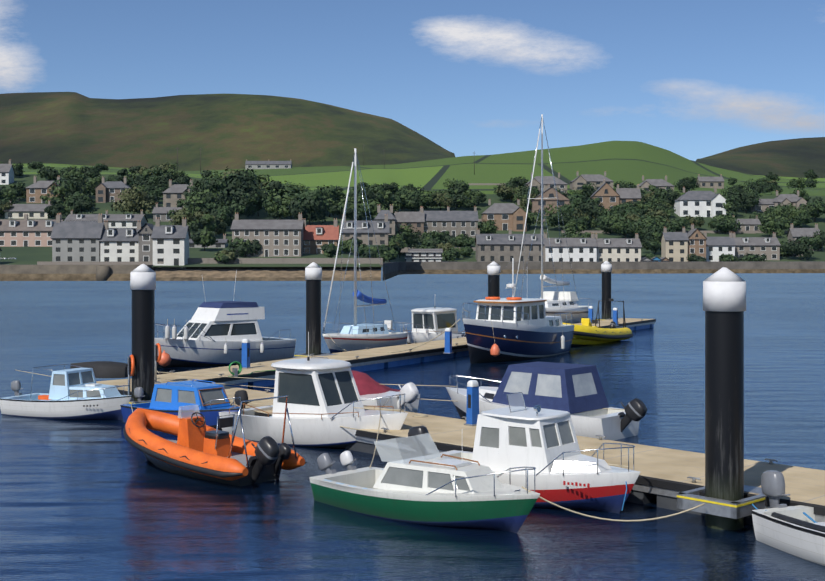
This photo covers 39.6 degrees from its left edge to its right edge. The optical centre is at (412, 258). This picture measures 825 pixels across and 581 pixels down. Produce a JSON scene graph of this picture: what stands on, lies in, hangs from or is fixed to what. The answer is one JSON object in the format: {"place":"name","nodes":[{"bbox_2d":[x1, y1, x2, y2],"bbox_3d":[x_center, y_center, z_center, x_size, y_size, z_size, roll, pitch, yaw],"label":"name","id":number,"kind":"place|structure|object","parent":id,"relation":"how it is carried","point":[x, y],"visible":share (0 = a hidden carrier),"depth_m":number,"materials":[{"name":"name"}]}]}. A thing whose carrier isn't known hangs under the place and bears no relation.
{"place":"outdoors","nodes":[
{"label":"outdoors","id":0,"kind":"place"},
{"bbox_2d":[0,267,824,580],"bbox_3d":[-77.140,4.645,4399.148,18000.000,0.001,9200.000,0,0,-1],"label":"water","id":1,"kind":"structure","parent":0,"point":[98,499],"depth_m":27.02,"materials":[{"name":"blue liquid"}]},
{"bbox_2d":[0,364,131,419],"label":"boat","id":2,"kind":"object","parent":1,"relation":"on","point":[77,394],"visible":0.96,"depth_m":33.09,"materials":[{"name":"white plastic"}]},
{"bbox_2d":[70,361,127,377],"bbox_3d":[-10.843,3.836,39.674,2.104,0.518,1.020,0,0,-1],"label":"covered boat","id":3,"kind":"object","parent":1,"relation":"on","point":[106,369],"visible":0.73,"depth_m":39.30,"materials":[{"name":"fabric"}]},
{"bbox_2d":[130,264,155,400],"bbox_3d":[-7.850,2.900,33.389,0.730,5.490,0.730,0,0,-1],"label":"pile","id":4,"kind":"object","parent":1,"relation":"in","point":[143,282],"visible":0.81,"depth_m":33.11,"materials":[{"name":"metal"}]},
{"bbox_2d":[120,379,241,430],"bbox_3d":[-6.234,4.138,31.571,4.617,1.519,1.749,0,0,40],"label":"cabin boat","id":5,"kind":"object","parent":1,"relation":"on","point":[211,401],"visible":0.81,"depth_m":30.95,"materials":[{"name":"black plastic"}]},
{"bbox_2d":[123,395,305,485],"bbox_3d":[-4.578,3.948,25.006,5.239,2.138,2.091,0,0,42],"label":"inflatable boat","id":6,"kind":"object","parent":1,"relation":"on","point":[198,448],"visible":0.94,"depth_m":24.37,"materials":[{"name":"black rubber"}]},
{"bbox_2d":[155,270,295,367],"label":"flybridge cruiser","id":7,"kind":"object","parent":1,"relation":"on","point":[215,333],"visible":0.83,"depth_m":50.04,"materials":[{"name":"white plastic"}]},
{"bbox_2d":[158,350,170,366],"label":"orange buoy","id":8,"kind":"object","parent":7,"relation":"hanging from","point":[165,360],"visible":0.94,"depth_m":47.40,"materials":[{"name":"orange plastic"}]},
{"bbox_2d":[219,332,407,447],"bbox_3d":[-2.443,3.410,29.133,6.024,3.077,2.248,0,0,39],"label":"cabin boat","id":9,"kind":"object","parent":1,"relation":"in","point":[324,399],"visible":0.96,"depth_m":28.44,"materials":[{"name":"white plastic"}]},
{"bbox_2d":[305,262,321,354],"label":"pile","id":10,"kind":"object","parent":1,"relation":"in","point":[313,274],"visible":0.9,"depth_m":48.77,"materials":[{"name":"metal"}]},
{"bbox_2d":[322,148,407,352],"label":"yacht","id":11,"kind":"object","parent":1,"relation":"on","point":[356,336],"visible":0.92,"depth_m":53.60,"materials":[{"name":"white plastic"}]},
{"bbox_2d":[351,370,419,412],"bbox_3d":[-1.860,4.186,35.298,2.039,1.488,5.768,0,0,-44],"label":"motorboat","id":12,"kind":"object","parent":1,"relation":"in","point":[368,387],"visible":0.4,"depth_m":34.01,"materials":[{"name":"fabric"}]},
{"bbox_2d":[215,383,624,409],"bbox_3d":[-0.366,4.045,33.723,14.080,0.122,0.024,0,0,29],"label":"stern rope","id":13,"kind":"object","parent":12,"relation":"on","point":[398,397],"visible":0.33,"depth_m":33.33,"materials":[{"name":"beige fabric"}]},
{"bbox_2d":[157,318,655,388],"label":"pontoon","id":14,"kind":"object","parent":1,"relation":"on","point":[367,359],"visible":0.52,"depth_m":48.35,"materials":[{"name":"beige wood"}]},
{"bbox_2d":[155,343,161,382],"bbox_3d":[-8.443,3.435,37.681,0.255,1.320,0.639,0,0,-26],"label":"lifebuoy station","id":15,"kind":"object","parent":14,"relation":"on","point":[157,350],"visible":0.96,"depth_m":37.56,"materials":[{"name":"metal"}]},
{"bbox_2d":[228,361,241,376],"bbox_3d":[-6.146,3.822,39.670,0.490,0.545,0.250,0,0,-29],"label":"hose reel","id":16,"kind":"object","parent":14,"relation":"on","point":[235,372],"visible":1,"depth_m":39.58,"materials":[{"name":"metal"}]},
{"bbox_2d":[241,339,251,368],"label":"power pedestal","id":17,"kind":"object","parent":14,"relation":"on","point":[245,364],"visible":0.94,"depth_m":42.68,"materials":[{"name":"blue plastic"}]},
{"bbox_2d":[228,370,275,376],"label":"water hose","id":18,"kind":"object","parent":14,"relation":"on","point":[252,372],"visible":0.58,"depth_m":40.97,"materials":[{"name":"rubber"}]},
{"bbox_2d":[160,372,455,386],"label":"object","id":19,"kind":"object","parent":14,"relation":"on","point":[274,379],"visible":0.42,"depth_m":37.99,"materials":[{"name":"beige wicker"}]},
{"bbox_2d":[294,353,335,357],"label":"pile guide","id":20,"kind":"object","parent":14,"relation":"attached to","point":[305,355],"visible":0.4,"depth_m":48.78,"materials":[{"name":"metal"}]},
{"bbox_2d":[387,319,459,352],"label":"mooring rope","id":21,"kind":"object","parent":14,"relation":"on","point":[424,343],"visible":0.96,"depth_m":49.49,"materials":[{"name":"white fabric"}]},
{"bbox_2d":[444,328,452,353],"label":"power pedestal","id":22,"kind":"object","parent":14,"relation":"on","point":[448,340],"visible":1,"depth_m":49.34,"materials":[{"name":"blue plastic"}]},
{"bbox_2d":[588,306,593,323],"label":"power pedestal","id":23,"kind":"object","parent":14,"relation":"on","point":[590,312],"visible":0.67,"depth_m":72.01,"materials":[{"name":"blue plastic"}]},
{"bbox_2d":[613,308,618,325],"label":"power pedestal","id":24,"kind":"object","parent":14,"relation":"on","point":[615,315],"visible":0.85,"depth_m":69.46,"materials":[{"name":"blue plastic"}]},
{"bbox_2d":[309,433,539,532],"bbox_3d":[0.210,3.972,20.894,5.360,1.910,1.950,0,0,44],"label":"motorboat","id":25,"kind":"object","parent":1,"relation":"on","point":[435,489],"visible":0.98,"depth_m":20.09,"materials":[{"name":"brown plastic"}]},
{"bbox_2d":[369,414,380,467],"bbox_3d":[-0.803,3.939,25.073,0.024,0.509,4.610,0,0,1],"label":"mooring rope","id":26,"kind":"object","parent":25,"relation":"attached to","point":[376,441],"visible":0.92,"depth_m":25.46,"materials":[{"name":"beige fabric"}]},
{"bbox_2d":[521,486,704,521],"bbox_3d":[3.386,4.137,19.330,3.104,0.609,0.032,0,0,-1],"label":"mooring rope","id":27,"kind":"object","parent":25,"relation":"attached to","point":[695,507],"visible":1,"depth_m":19.32,"materials":[{"name":"beige fabric"}]},
{"bbox_2d":[403,306,464,343],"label":"cabin boat","id":28,"kind":"object","parent":1,"relation":"on","point":[428,324],"visible":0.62,"depth_m":59.19,"materials":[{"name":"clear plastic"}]},
{"bbox_2d":[96,379,824,524],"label":"pontoon","id":29,"kind":"object","parent":1,"relation":"on","point":[665,476],"visible":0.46,"depth_m":23.23,"materials":[{"name":"beige wood"}]},
{"bbox_2d":[128,355,134,400],"bbox_3d":[-8.189,3.435,33.118,0.255,1.320,0.639,0,0,-21],"label":"lifebuoy station","id":30,"kind":"object","parent":29,"relation":"on","point":[131,365],"visible":0.94,"depth_m":32.98,"materials":[{"name":"metal"}]},
{"bbox_2d":[129,397,150,403],"bbox_3d":[-7.726,4.215,33.507,1.518,0.260,1.176,0,0,-44],"label":"pile guide","id":31,"kind":"object","parent":29,"relation":"attached to","point":[134,402],"visible":0.15,"depth_m":32.74,"materials":[{"name":"metal"}]},
{"bbox_2d":[16,370,270,405],"bbox_3d":[-9.102,4.045,36.312,14.684,0.122,0.024,0,0,44],"label":"mooring rope","id":32,"kind":"object","parent":29,"relation":"on","point":[98,383],"visible":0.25,"depth_m":39.72,"materials":[{"name":"beige fabric"}]},
{"bbox_2d":[117,386,402,409],"bbox_3d":[-4.802,3.840,31.898,12.616,0.411,0.024,0,0,43],"label":"mooring rope","id":33,"kind":"object","parent":29,"relation":"on","point":[272,402],"visible":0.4,"depth_m":28.56,"materials":[{"name":"beige fabric"}]},
{"bbox_2d":[412,414,427,416],"bbox_3d":[0.196,4.077,29.733,0.432,0.034,0.419,0,0,-1],"label":"box","id":34,"kind":"object","parent":29,"relation":"on","point":[419,415],"visible":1,"depth_m":29.72,"materials":[{"name":"beige plastic"}]},
{"bbox_2d":[254,410,629,466],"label":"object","id":35,"kind":"object","parent":29,"relation":"on","point":[431,440],"visible":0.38,"depth_m":25.77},
{"bbox_2d":[464,380,478,425],"bbox_3d":[1.484,3.545,28.181,0.340,1.100,0.300,0,0,-44],"label":"power pedestal","id":36,"kind":"object","parent":29,"relation":"on","point":[472,410],"visible":0.88,"depth_m":28.10,"materials":[{"name":"blue plastic"}]},
{"bbox_2d":[677,485,765,518],"bbox_3d":[5.547,4.215,20.039,1.518,0.260,1.176,0,0,-44],"label":"pile guide","id":37,"kind":"object","parent":29,"relation":"attached to","point":[737,509],"visible":0.67,"depth_m":19.53,"materials":[{"name":"grey metal"}]},
{"bbox_2d":[487,261,499,296],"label":"pile","id":38,"kind":"object","parent":1,"relation":"in","point":[493,269],"visible":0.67,"depth_m":62.72,"materials":[{"name":"metal"}]},
{"bbox_2d":[461,258,573,363],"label":"fishing boat","id":39,"kind":"object","parent":1,"relation":"on","point":[512,328],"visible":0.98,"depth_m":52.18,"materials":[{"name":"blue plastic"}]},
{"bbox_2d":[408,392,639,512],"bbox_3d":[2.021,3.798,22.377,5.511,2.360,1.998,0,0,41],"label":"cabin boat","id":40,"kind":"object","parent":1,"relation":"on","point":[545,444],"visible":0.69,"depth_m":21.42,"materials":[{"name":"white plastic"}]},
{"bbox_2d":[446,362,646,440],"bbox_3d":[3.443,3.915,31.244,6.614,2.064,2.199,0,0,41],"label":"motorboat","id":41,"kind":"object","parent":1,"relation":"on","point":[576,392],"visible":0.79,"depth_m":30.22,"materials":[{"name":"blue plastic"}]},
{"bbox_2d":[514,114,590,323],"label":"yacht","id":42,"kind":"object","parent":1,"relation":"on","point":[557,303],"visible":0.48,"depth_m":72.52,"materials":[{"name":"white plastic"}]},
{"bbox_2d":[562,298,632,345],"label":"inflatable boat","id":43,"kind":"object","parent":1,"relation":"on","point":[586,332],"visible":0.83,"depth_m":61.89,"materials":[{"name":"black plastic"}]},
{"bbox_2d":[601,261,611,318],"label":"pile","id":44,"kind":"object","parent":1,"relation":"in","point":[606,268],"visible":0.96,"depth_m":77.48,"materials":[{"name":"metal"}]},
{"bbox_2d":[703,267,745,529],"bbox_3d":[5.423,2.900,19.921,0.730,5.490,0.730,0,0,-1],"label":"pile","id":45,"kind":"object","parent":1,"relation":"in","point":[724,298],"visible":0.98,"depth_m":19.64,"materials":[{"name":"metal"}]},
{"bbox_2d":[751,470,824,565],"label":"dinghy","id":46,"kind":"object","parent":1,"relation":"on","point":[798,530],"visible":0.98,"depth_m":18.33,"materials":[{"name":"white plastic"}]},
{"bbox_2d":[0,92,824,266],"bbox_3d":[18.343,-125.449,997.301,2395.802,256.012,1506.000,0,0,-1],"label":"terrain","id":47,"kind":"structure","parent":0,"point":[316,143],"depth_m":1076.06,"materials":[{"name":"green plant"}]},
{"bbox_2d":[0,159,820,267],"bbox_3d":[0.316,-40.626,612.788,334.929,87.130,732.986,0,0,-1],"label":"town houses","id":48,"kind":"structure","parent":47,"relation":"on","point":[99,239],"depth_m":359.22,"materials":[{"name":"stone"}]},
{"bbox_2d":[0,161,824,263],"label":"town trees","id":49,"kind":"object","parent":47,"relation":"on","point":[212,202],"visible":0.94,"depth_m":393.40,"materials":[{"name":"green plant"}]},
{"bbox_2d":[0,261,824,280],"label":"shore walls","id":50,"kind":"structure","parent":47,"relation":"on","point":[69,272],"depth_m":248.70,"materials":[{"name":"stone"}]},
{"bbox_2d":[0,0,824,160],"label":"sky","id":51,"kind":"structure","parent":0,"point":[693,80],"materials":[{"name":"blue"}]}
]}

